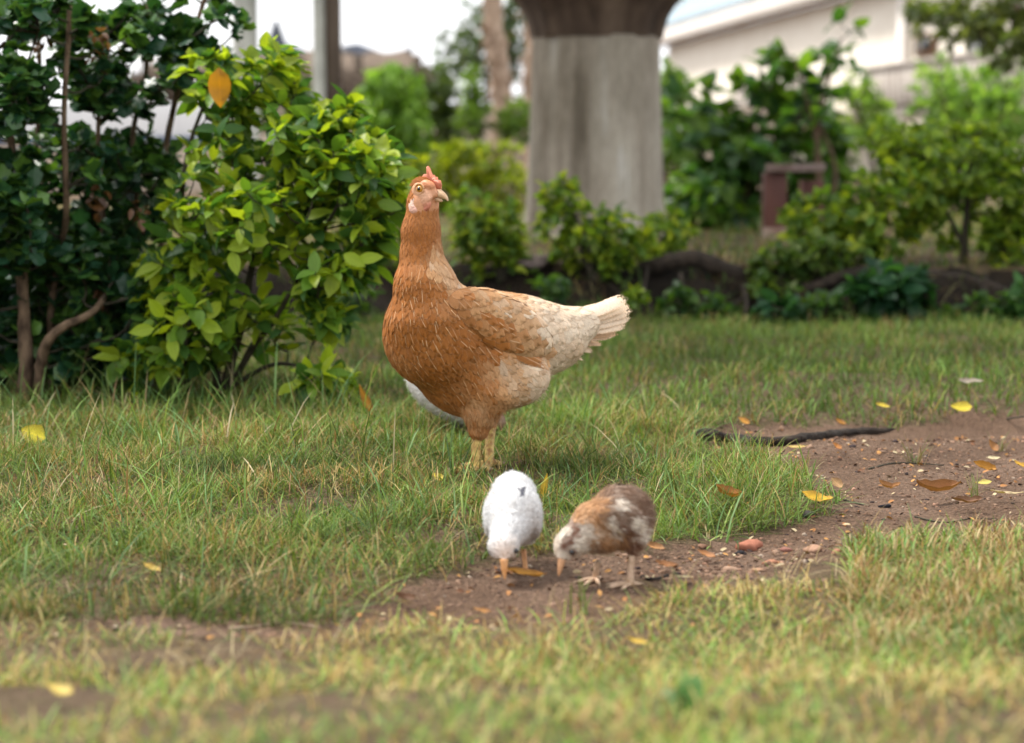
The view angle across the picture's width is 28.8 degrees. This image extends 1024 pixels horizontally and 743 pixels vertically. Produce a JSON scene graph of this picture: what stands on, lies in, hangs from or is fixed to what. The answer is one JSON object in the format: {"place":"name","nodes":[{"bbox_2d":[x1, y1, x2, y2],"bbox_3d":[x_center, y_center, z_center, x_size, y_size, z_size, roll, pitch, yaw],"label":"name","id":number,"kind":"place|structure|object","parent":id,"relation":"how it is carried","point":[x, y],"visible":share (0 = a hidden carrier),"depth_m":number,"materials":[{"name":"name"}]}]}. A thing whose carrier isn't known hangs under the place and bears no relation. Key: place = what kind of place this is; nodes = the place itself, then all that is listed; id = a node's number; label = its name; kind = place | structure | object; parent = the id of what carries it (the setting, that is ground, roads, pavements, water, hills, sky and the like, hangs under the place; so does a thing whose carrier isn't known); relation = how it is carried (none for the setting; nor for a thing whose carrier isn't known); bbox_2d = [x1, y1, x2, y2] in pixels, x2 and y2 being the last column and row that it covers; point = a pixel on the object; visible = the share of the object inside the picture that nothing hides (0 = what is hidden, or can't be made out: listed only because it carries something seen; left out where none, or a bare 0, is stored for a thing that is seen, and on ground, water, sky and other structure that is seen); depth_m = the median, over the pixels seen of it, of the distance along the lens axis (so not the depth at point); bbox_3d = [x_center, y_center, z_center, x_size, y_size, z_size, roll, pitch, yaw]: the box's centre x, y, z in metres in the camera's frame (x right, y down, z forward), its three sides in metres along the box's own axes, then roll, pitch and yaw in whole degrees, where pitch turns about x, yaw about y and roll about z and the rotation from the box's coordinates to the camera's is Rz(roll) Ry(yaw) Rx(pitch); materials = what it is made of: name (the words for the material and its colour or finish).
{"place":"outdoors","nodes":[
{"label":"outdoors","id":0,"kind":"place"},
{"bbox_2d":[0,0,835,105],"label":"sky","id":1,"kind":"structure","parent":0,"point":[384,26],"materials":[{"name":"white"}]},
{"bbox_2d":[0,181,1023,742],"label":"ground","id":2,"kind":"structure","parent":0,"point":[18,699],"depth_m":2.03,"materials":[{"name":"plant"}]},
{"bbox_2d":[46,682,72,694],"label":"fallen leaf","id":3,"kind":"object","parent":2,"relation":"on","point":[58,688],"visible":1,"depth_m":1.63,"materials":[{"name":"plant"}]},
{"bbox_2d":[0,103,229,193],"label":"wall","id":4,"kind":"structure","parent":2,"relation":"on","point":[183,124],"depth_m":17.86,"materials":[{"name":"white paint"}]},
{"bbox_2d":[0,0,256,401],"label":"shrub","id":5,"kind":"object","parent":2,"relation":"on","point":[65,290],"visible":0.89,"depth_m":4.08,"materials":[{"name":"green plant"}]},
{"bbox_2d":[143,562,160,570],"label":"fallen leaf","id":6,"kind":"object","parent":2,"relation":"on","point":[150,564],"visible":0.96,"depth_m":2.32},
{"bbox_2d":[128,58,281,107],"bbox_3d":[-3.971,-3.509,27.716,2.405,1.888,2.733,0,6,0],"label":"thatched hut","id":7,"kind":"object","parent":2,"relation":"on","point":[137,77],"visible":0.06,"depth_m":26.51,"materials":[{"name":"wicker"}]},
{"bbox_2d":[232,0,259,198],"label":"post","id":8,"kind":"object","parent":2,"relation":"on","point":[250,7],"visible":0.14,"depth_m":12.78,"materials":[{"name":"metal"}]},
{"bbox_2d":[92,31,419,406],"bbox_3d":[-0.502,-0.299,3.954,0.659,0.759,0.537,0,6,0],"label":"shrub","id":9,"kind":"object","parent":2,"relation":"on","point":[325,160],"visible":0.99,"depth_m":3.87,"materials":[{"name":"green plant"}]},
{"bbox_2d":[0,326,518,481],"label":"grass","id":10,"kind":"structure","parent":2,"relation":"on","point":[172,396],"depth_m":3.65,"materials":[{"name":"plant"}]},
{"bbox_2d":[259,77,312,193],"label":"bush","id":11,"kind":"object","parent":2,"relation":"on","point":[262,114],"visible":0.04,"depth_m":13.79,"materials":[{"name":"green plant"}]},
{"bbox_2d":[312,0,341,102],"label":"post","id":12,"kind":"object","parent":2,"relation":"on","point":[327,52],"visible":0.26,"depth_m":12.82,"materials":[{"name":"metal"}]},
{"bbox_2d":[227,19,435,98],"bbox_3d":[-2.260,-3.438,25.715,2.734,2.195,3.127,0,6,0],"label":"thatched hut","id":13,"kind":"object","parent":2,"relation":"on","point":[357,59],"visible":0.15,"depth_m":25.10,"materials":[{"name":"wicker"}]},
{"bbox_2d":[319,184,410,272],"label":"shrub","id":14,"kind":"object","parent":2,"relation":"on","point":[337,235],"visible":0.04,"depth_m":6.28,"materials":[{"name":"green plant"}]},
{"bbox_2d":[354,61,436,169],"bbox_3d":[-0.871,-1.783,14.873,0.648,1.062,0.909,0,6,0],"label":"weeping bush","id":15,"kind":"object","parent":2,"relation":"on","point":[390,96],"visible":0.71,"depth_m":14.65,"materials":[{"name":"green plant"}]},
{"bbox_2d":[277,135,527,215],"bbox_3d":[-0.607,-1.049,10.949,1.529,0.503,0.622,0,6,0],"label":"hedge","id":16,"kind":"object","parent":2,"relation":"on","point":[459,159],"visible":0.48,"depth_m":10.86,"materials":[{"name":"green plant"}]},
{"bbox_2d":[71,99,774,187],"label":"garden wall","id":17,"kind":"structure","parent":2,"relation":"on","point":[745,109],"depth_m":20.85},
{"bbox_2d":[382,619,478,668],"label":"grass tuft","id":18,"kind":"object","parent":2,"relation":"on","point":[409,646],"visible":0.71,"depth_m":1.87,"materials":[{"name":"plant"}]},
{"bbox_2d":[0,372,867,631],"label":"grass","id":19,"kind":"structure","parent":2,"relation":"on","point":[40,457],"depth_m":2.84,"materials":[{"name":"plant"}]},
{"bbox_2d":[21,424,45,443],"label":"fallen leaf","id":20,"kind":"object","parent":19,"relation":"on","point":[36,430],"visible":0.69,"depth_m":3.37,"materials":[{"name":"plant"}]},
{"bbox_2d":[359,384,372,414],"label":"fallen leaf","id":21,"kind":"object","parent":19,"relation":"on","point":[363,395],"visible":0.91,"depth_m":3.59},
{"bbox_2d":[540,473,548,497],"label":"fallen leaf","id":22,"kind":"object","parent":19,"relation":"on","point":[545,483],"visible":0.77,"depth_m":2.81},
{"bbox_2d":[716,484,741,496],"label":"fallen leaf","id":23,"kind":"object","parent":19,"relation":"on","point":[731,489],"visible":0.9,"depth_m":2.80,"materials":[{"name":"plant"}]},
{"bbox_2d":[412,60,465,175],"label":"bush","id":24,"kind":"object","parent":2,"relation":"on","point":[440,94],"visible":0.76,"depth_m":15.70,"materials":[{"name":"green plant"}]},
{"bbox_2d":[403,378,506,432],"bbox_3d":[-0.100,0.051,3.495,0.182,0.137,0.103,0,6,0],"label":"chick","id":25,"kind":"object","parent":2,"relation":"on","point":[423,401],"visible":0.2,"depth_m":3.47},
{"bbox_2d":[431,0,526,105],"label":"tree","id":26,"kind":"object","parent":2,"relation":"on","point":[510,24],"visible":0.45,"depth_m":25.37,"materials":[{"name":"green plant"}]},
{"bbox_2d":[448,60,530,198],"bbox_3d":[-0.140,-1.850,15.362,0.720,1.108,0.640,2,7,19],"label":"conifer","id":27,"kind":"object","parent":2,"relation":"on","point":[473,110],"visible":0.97,"depth_m":15.29,"materials":[{"name":"green plant"}]},
{"bbox_2d":[490,682,499,688],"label":"fallen leaf","id":28,"kind":"object","parent":2,"relation":"on","point":[496,686],"visible":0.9,"depth_m":1.64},
{"bbox_2d":[472,0,519,193],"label":"palm","id":29,"kind":"object","parent":2,"relation":"on","point":[495,42],"visible":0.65,"depth_m":16.75,"materials":[{"name":"brown plant"}]},
{"bbox_2d":[382,166,630,474],"bbox_3d":[0.009,-0.087,3.138,0.478,0.473,0.179,-5,8,-36],"label":"hen","id":30,"kind":"object","parent":2,"relation":"on","point":[479,361],"visible":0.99,"depth_m":3.02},
{"bbox_2d":[0,293,1023,430],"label":"grass","id":31,"kind":"structure","parent":2,"relation":"on","point":[809,335],"depth_m":4.44,"materials":[{"name":"plant"}]},
{"bbox_2d":[0,379,1023,681],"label":"dry grass","id":32,"kind":"structure","parent":2,"relation":"on","point":[342,423],"depth_m":2.27,"materials":[{"name":"plant"}]},
{"bbox_2d":[511,12,531,186],"bbox_3d":[0.184,-4.253,18.644,3.320,5.343,3.324,0,6,0],"label":"palm","id":33,"kind":"object","parent":2,"relation":"on","point":[525,80],"visible":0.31,"depth_m":18.75,"materials":[{"name":"plant"}]},
{"bbox_2d":[174,263,1023,325],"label":"earth bank","id":34,"kind":"structure","parent":2,"relation":"on","point":[657,285],"depth_m":6.07,"materials":[{"name":"soil"}]},
{"bbox_2d":[335,290,386,322],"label":"seedling","id":35,"kind":"object","parent":34,"relation":"on","point":[355,300],"visible":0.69,"depth_m":5.88,"materials":[{"name":"green plant"}]},
{"bbox_2d":[439,182,538,285],"bbox_3d":[-0.072,-0.417,6.134,0.309,0.331,0.274,0,6,0],"label":"shrub","id":36,"kind":"object","parent":34,"relation":"on","point":[499,242],"visible":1,"depth_m":6.08,"materials":[{"name":"green plant"}]},
{"bbox_2d":[515,254,556,269],"bbox_3d":[0.072,-0.339,6.194,0.173,0.052,0.120,-4,7,-32],"label":"stone","id":37,"kind":"object","parent":34,"relation":"on","point":[540,261],"visible":0.8,"depth_m":6.14,"materials":[{"name":"stone"}]},
{"bbox_2d":[525,272,572,304],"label":"seedling","id":38,"kind":"object","parent":34,"relation":"on","point":[555,285],"visible":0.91,"depth_m":5.85,"materials":[{"name":"green plant"}]},
{"bbox_2d":[530,170,657,282],"bbox_3d":[0.249,-0.416,6.122,0.390,0.408,0.278,0,6,0],"label":"shrub","id":39,"kind":"object","parent":34,"relation":"on","point":[602,247],"visible":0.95,"depth_m":6.09,"materials":[{"name":"green plant"}]},
{"bbox_2d":[236,237,1023,322],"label":"grass","id":40,"kind":"structure","parent":34,"relation":"on","point":[735,259],"depth_m":6.08,"materials":[{"name":"plant"}]},
{"bbox_2d":[621,282,650,318],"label":"seedling","id":41,"kind":"object","parent":34,"relation":"on","point":[641,296],"visible":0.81,"depth_m":5.83,"materials":[{"name":"green plant"}]},
{"bbox_2d":[655,279,699,318],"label":"seedling","id":42,"kind":"object","parent":34,"relation":"on","point":[680,294],"visible":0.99,"depth_m":5.88,"materials":[{"name":"green plant"}]},
{"bbox_2d":[691,290,739,320],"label":"seedling","id":43,"kind":"object","parent":34,"relation":"on","point":[717,301],"visible":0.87,"depth_m":5.88,"materials":[{"name":"green plant"}]},
{"bbox_2d":[749,288,807,324],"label":"weed","id":44,"kind":"object","parent":34,"relation":"on","point":[790,303],"visible":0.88,"depth_m":5.85,"materials":[{"name":"green plant"}]},
{"bbox_2d":[742,226,859,300],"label":"shrub","id":45,"kind":"object","parent":34,"relation":"on","point":[787,257],"visible":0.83,"depth_m":6.08,"materials":[{"name":"green plant"}]},
{"bbox_2d":[799,289,848,320],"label":"seedling","id":46,"kind":"object","parent":34,"relation":"on","point":[815,303],"visible":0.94,"depth_m":5.88,"materials":[{"name":"green plant"}]},
{"bbox_2d":[833,257,939,321],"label":"weed","id":47,"kind":"object","parent":34,"relation":"on","point":[888,287],"visible":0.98,"depth_m":5.86,"materials":[{"name":"green plant"}]},
{"bbox_2d":[921,302,968,318],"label":"seedling","id":48,"kind":"object","parent":34,"relation":"on","point":[924,312],"visible":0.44,"depth_m":5.88,"materials":[{"name":"green plant"}]},
{"bbox_2d":[959,290,1006,322],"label":"seedling","id":49,"kind":"object","parent":34,"relation":"on","point":[992,305],"visible":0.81,"depth_m":5.88,"materials":[{"name":"green plant"}]},
{"bbox_2d":[996,271,1023,322],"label":"weed","id":50,"kind":"object","parent":34,"relation":"on","point":[1010,296],"visible":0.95,"depth_m":5.92,"materials":[{"name":"green plant"}]},
{"bbox_2d":[627,636,646,643],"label":"fallen leaf","id":51,"kind":"object","parent":2,"relation":"on","point":[637,640],"visible":0.97,"depth_m":1.97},
{"bbox_2d":[628,203,701,261],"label":"shrub","id":52,"kind":"object","parent":2,"relation":"on","point":[674,227],"visible":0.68,"depth_m":6.43,"materials":[{"name":"green plant"}]},
{"bbox_2d":[660,55,696,200],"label":"bush","id":53,"kind":"object","parent":2,"relation":"on","point":[678,73],"visible":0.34,"depth_m":12.34,"materials":[{"name":"green plant"}]},
{"bbox_2d":[662,675,703,711],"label":"weed","id":54,"kind":"object","parent":2,"relation":"on","point":[684,691],"visible":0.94,"depth_m":1.56,"materials":[{"name":"green plant"}]},
{"bbox_2d":[513,0,1008,320],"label":"tree","id":55,"kind":"object","parent":2,"relation":"on","point":[595,118],"visible":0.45,"depth_m":8.09,"materials":[{"name":"plant"}]},
{"bbox_2d":[661,37,867,231],"bbox_3d":[1.168,-1.051,9.310,1.064,1.040,1.021,0,6,0],"label":"bush","id":56,"kind":"object","parent":2,"relation":"on","point":[723,183],"visible":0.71,"depth_m":9.30,"materials":[{"name":"green plant"}]},
{"bbox_2d":[761,164,825,240],"bbox_3d":[1.176,-0.700,8.312,0.151,0.333,0.844,2,7,20],"label":"bench","id":57,"kind":"object","parent":2,"relation":"on","point":[774,187],"visible":0.52,"depth_m":7.98,"materials":[{"name":"paint"}]},
{"bbox_2d":[801,510,815,517],"bbox_3d":[0.410,0.197,2.753,0.020,0.010,0.015,-2,7,-19],"label":"stone","id":58,"kind":"object","parent":2,"relation":"on","point":[806,512],"visible":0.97,"depth_m":2.75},
{"bbox_2d":[762,0,869,220],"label":"bush","id":59,"kind":"object","parent":2,"relation":"on","point":[827,91],"visible":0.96,"depth_m":9.10,"materials":[{"name":"green plant"}]},
{"bbox_2d":[802,490,832,501],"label":"fallen leaf","id":60,"kind":"object","parent":2,"relation":"on","point":[811,494],"visible":0.97,"depth_m":2.80,"materials":[{"name":"plant"}]},
{"bbox_2d":[660,0,1023,179],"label":"house","id":61,"kind":"structure","parent":2,"relation":"on","point":[886,50],"depth_m":30.21,"materials":[{"name":"beige paint"}]},
{"bbox_2d":[914,32,937,56],"bbox_3d":[5.274,-4.168,25.381,0.058,0.278,0.763,-1,6,-7],"label":"window","id":62,"kind":"structure","parent":61,"relation":"in","point":[934,46],"depth_m":25.16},
{"bbox_2d":[840,536,861,548],"bbox_3d":[0.433,0.217,2.520,0.037,0.021,0.024,-3,7,-29],"label":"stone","id":63,"kind":"object","parent":2,"relation":"on","point":[847,540],"visible":0.29,"depth_m":2.51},
{"bbox_2d":[820,65,915,208],"bbox_3d":[2.237,-1.438,12.401,0.887,0.938,0.677,0,6,0],"label":"bush","id":64,"kind":"object","parent":2,"relation":"on","point":[867,99],"visible":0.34,"depth_m":12.36,"materials":[{"name":"green plant"}]},
{"bbox_2d":[776,155,961,267],"bbox_3d":[1.132,-0.474,6.341,0.595,0.427,0.419,-3,7,-23],"label":"shrub","id":65,"kind":"object","parent":2,"relation":"on","point":[869,223],"visible":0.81,"depth_m":6.27,"materials":[{"name":"green plant"}]},
{"bbox_2d":[844,524,895,564],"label":"grass tuft","id":66,"kind":"object","parent":2,"relation":"on","point":[882,546],"visible":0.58,"depth_m":2.41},
{"bbox_2d":[812,506,1023,663],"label":"grass","id":67,"kind":"structure","parent":2,"relation":"on","point":[1001,551],"depth_m":2.20,"materials":[{"name":"plant"}]},
{"bbox_2d":[854,114,1023,263],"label":"sapling","id":68,"kind":"object","parent":2,"relation":"on","point":[935,146],"visible":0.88,"depth_m":6.34,"materials":[{"name":"green plant"}]},
{"bbox_2d":[881,44,1023,214],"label":"bush","id":69,"kind":"object","parent":2,"relation":"on","point":[988,104],"visible":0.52,"depth_m":11.27,"materials":[{"name":"green plant"}]},
{"bbox_2d":[900,0,1023,78],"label":"tree","id":70,"kind":"object","parent":2,"relation":"on","point":[977,22],"visible":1,"depth_m":9.89,"materials":[{"name":"green plant"}]},
{"bbox_2d":[958,377,983,382],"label":"fallen leaf","id":71,"kind":"object","parent":2,"relation":"on","point":[968,380],"visible":1,"depth_m":4.11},
{"bbox_2d":[980,145,1023,267],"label":"sapling","id":72,"kind":"object","parent":2,"relation":"on","point":[1015,249],"visible":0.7,"depth_m":6.27,"materials":[{"name":"green plant"}]},
{"bbox_2d":[5,411,1023,647],"bbox_3d":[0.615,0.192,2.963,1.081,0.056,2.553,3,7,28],"label":"dirt path","id":73,"kind":"structure","parent":0,"point":[971,425],"depth_m":2.69,"materials":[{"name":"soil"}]},
{"bbox_2d":[228,622,319,628],"bbox_3d":[-0.250,0.268,2.097,0.096,0.005,0.013,-1,6,-7],"label":"straw","id":74,"kind":"object","parent":73,"relation":"on","point":[269,624],"visible":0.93,"depth_m":2.10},
{"bbox_2d":[395,591,414,599],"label":"fallen leaf","id":75,"kind":"object","parent":73,"relation":"on","point":[406,596],"visible":1,"depth_m":2.23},
{"bbox_2d":[473,607,490,612],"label":"fallen leaf","id":76,"kind":"object","parent":73,"relation":"on","point":[484,610],"visible":0.95,"depth_m":2.18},
{"bbox_2d":[480,468,543,579],"bbox_3d":[0.001,0.184,2.399,0.077,0.120,0.172,0,6,0],"label":"chick","id":77,"kind":"object","parent":73,"relation":"on","point":[512,515],"visible":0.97,"depth_m":2.37},
{"bbox_2d":[507,567,544,576],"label":"fallen leaf","id":78,"kind":"object","parent":73,"relation":"on","point":[522,571],"visible":1,"depth_m":2.33,"materials":[{"name":"plant"}]},
{"bbox_2d":[53,417,1023,645],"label":"leaf crumbs","id":79,"kind":"object","parent":73,"relation":"on","point":[204,640],"visible":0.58,"depth_m":2.58,"materials":[{"name":"plant"}]},
{"bbox_2d":[564,574,592,615],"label":"grass tuft","id":80,"kind":"object","parent":73,"relation":"on","point":[580,602],"visible":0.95,"depth_m":2.19,"materials":[{"name":"plant"}]},
{"bbox_2d":[553,480,657,590],"bbox_3d":[0.110,0.190,2.333,0.126,0.121,0.097,0,6,0],"label":"chick","id":81,"kind":"object","parent":73,"relation":"on","point":[614,517],"visible":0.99,"depth_m":2.31},
{"bbox_2d":[640,574,668,580],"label":"twig","id":82,"kind":"object","parent":73,"relation":"on","point":[656,578],"visible":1,"depth_m":2.36,"materials":[{"name":"wood"}]},
{"bbox_2d":[646,541,664,548],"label":"fallen leaf","id":83,"kind":"object","parent":73,"relation":"on","point":[654,545],"visible":0.84,"depth_m":2.55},
{"bbox_2d":[655,559,677,566],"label":"fallen leaf","id":84,"kind":"object","parent":73,"relation":"on","point":[665,563],"visible":1,"depth_m":2.43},
{"bbox_2d":[697,549,715,556],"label":"fallen leaf","id":85,"kind":"object","parent":73,"relation":"on","point":[707,553],"visible":1,"depth_m":2.52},
{"bbox_2d":[738,417,749,423],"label":"fallen leaf","id":86,"kind":"object","parent":73,"relation":"on","point":[744,420],"visible":1,"depth_m":3.69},
{"bbox_2d":[735,539,762,550],"bbox_3d":[0.311,0.229,2.595,0.038,0.019,0.026,-2,7,-20],"label":"stone","id":87,"kind":"object","parent":73,"relation":"on","point":[753,544],"visible":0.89,"depth_m":2.59,"materials":[{"name":"stone"}]},
{"bbox_2d":[762,559,777,564],"bbox_3d":[0.320,0.238,2.471,0.022,0.010,0.012,0,6,0],"label":"stone","id":88,"kind":"object","parent":73,"relation":"on","point":[773,561],"visible":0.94,"depth_m":2.47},
{"bbox_2d":[780,547,793,551],"bbox_3d":[0.355,0.231,2.570,0.018,0.008,0.012,0,6,-1],"label":"stone","id":89,"kind":"object","parent":73,"relation":"on","point":[784,549],"visible":0.93,"depth_m":2.57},
{"bbox_2d":[696,427,894,446],"bbox_3d":[0.604,0.113,3.644,0.643,0.064,0.165,-6,9,-43],"label":"exposed root","id":90,"kind":"object","parent":73,"relation":"on","point":[802,436],"visible":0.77,"depth_m":3.49,"materials":[{"name":"brown plant"}]},
{"bbox_2d":[788,444,807,447],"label":"fallen leaf","id":91,"kind":"object","parent":73,"relation":"on","point":[795,446],"visible":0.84,"depth_m":3.31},
{"bbox_2d":[803,544,822,553],"bbox_3d":[0.383,0.227,2.534,0.023,0.015,0.025,-5,8,-38],"label":"stone","id":92,"kind":"object","parent":73,"relation":"on","point":[813,548],"visible":0.89,"depth_m":2.53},
{"bbox_2d":[831,478,842,487],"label":"fallen leaf","id":93,"kind":"object","parent":73,"relation":"on","point":[839,482],"visible":0.95,"depth_m":2.99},
{"bbox_2d":[879,478,899,487],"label":"fallen leaf","id":94,"kind":"object","parent":73,"relation":"on","point":[887,484],"visible":1,"depth_m":2.94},
{"bbox_2d":[868,462,943,469],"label":"twig","id":95,"kind":"object","parent":73,"relation":"on","point":[870,468],"visible":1,"depth_m":3.21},
{"bbox_2d":[892,431,933,465],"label":"grass tuft","id":96,"kind":"object","parent":73,"relation":"on","point":[920,457],"visible":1,"depth_m":3.22,"materials":[{"name":"plant"}]},
{"bbox_2d":[916,479,960,491],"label":"fallen leaf","id":97,"kind":"object","parent":73,"relation":"on","point":[940,485],"visible":1,"depth_m":2.87,"materials":[{"name":"plant"}]},
{"bbox_2d":[914,516,997,522],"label":"twig","id":98,"kind":"object","parent":73,"relation":"on","point":[947,522],"visible":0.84,"depth_m":2.76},
{"bbox_2d":[950,401,971,411],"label":"fallen leaf","id":99,"kind":"object","parent":73,"relation":"on","point":[964,406],"visible":1,"depth_m":3.74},
{"bbox_2d":[951,495,982,502],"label":"fallen leaf","id":100,"kind":"object","parent":73,"relation":"on","point":[975,498],"visible":1,"depth_m":2.80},
{"bbox_2d":[965,470,988,496],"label":"grass tuft","id":101,"kind":"object","parent":73,"relation":"on","point":[974,492],"visible":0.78,"depth_m":2.89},
{"bbox_2d":[975,479,991,483],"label":"fallen leaf","id":102,"kind":"object","parent":73,"relation":"on","point":[984,481],"visible":0.86,"depth_m":2.98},
{"bbox_2d":[973,460,995,469],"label":"fallen leaf","id":103,"kind":"object","parent":73,"relation":"on","point":[984,465],"visible":1,"depth_m":3.08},
{"bbox_2d":[989,440,998,450],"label":"fallen leaf","id":104,"kind":"object","parent":73,"relation":"on","point":[994,446],"visible":1,"depth_m":3.38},
{"bbox_2d":[987,432,1016,451],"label":"grass tuft","id":105,"kind":"object","parent":73,"relation":"on","point":[1002,444],"visible":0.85,"depth_m":3.44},
{"bbox_2d":[990,489,1023,493],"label":"fallen leaf","id":106,"kind":"object","parent":73,"relation":"on","point":[1008,492],"visible":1,"depth_m":2.83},
{"bbox_2d":[58,201,1023,269],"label":"grass","id":107,"kind":"structure","parent":0,"point":[724,250],"depth_m":7.46,"materials":[{"name":"plant"}]},
{"bbox_2d":[878,504,890,507],"bbox_3d":[0.531,0.192,2.838,0.020,0.007,0.010,-1,6,-11],"label":"stone","id":108,"kind":"object","parent":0,"point":[885,506],"visible":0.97,"depth_m":2.83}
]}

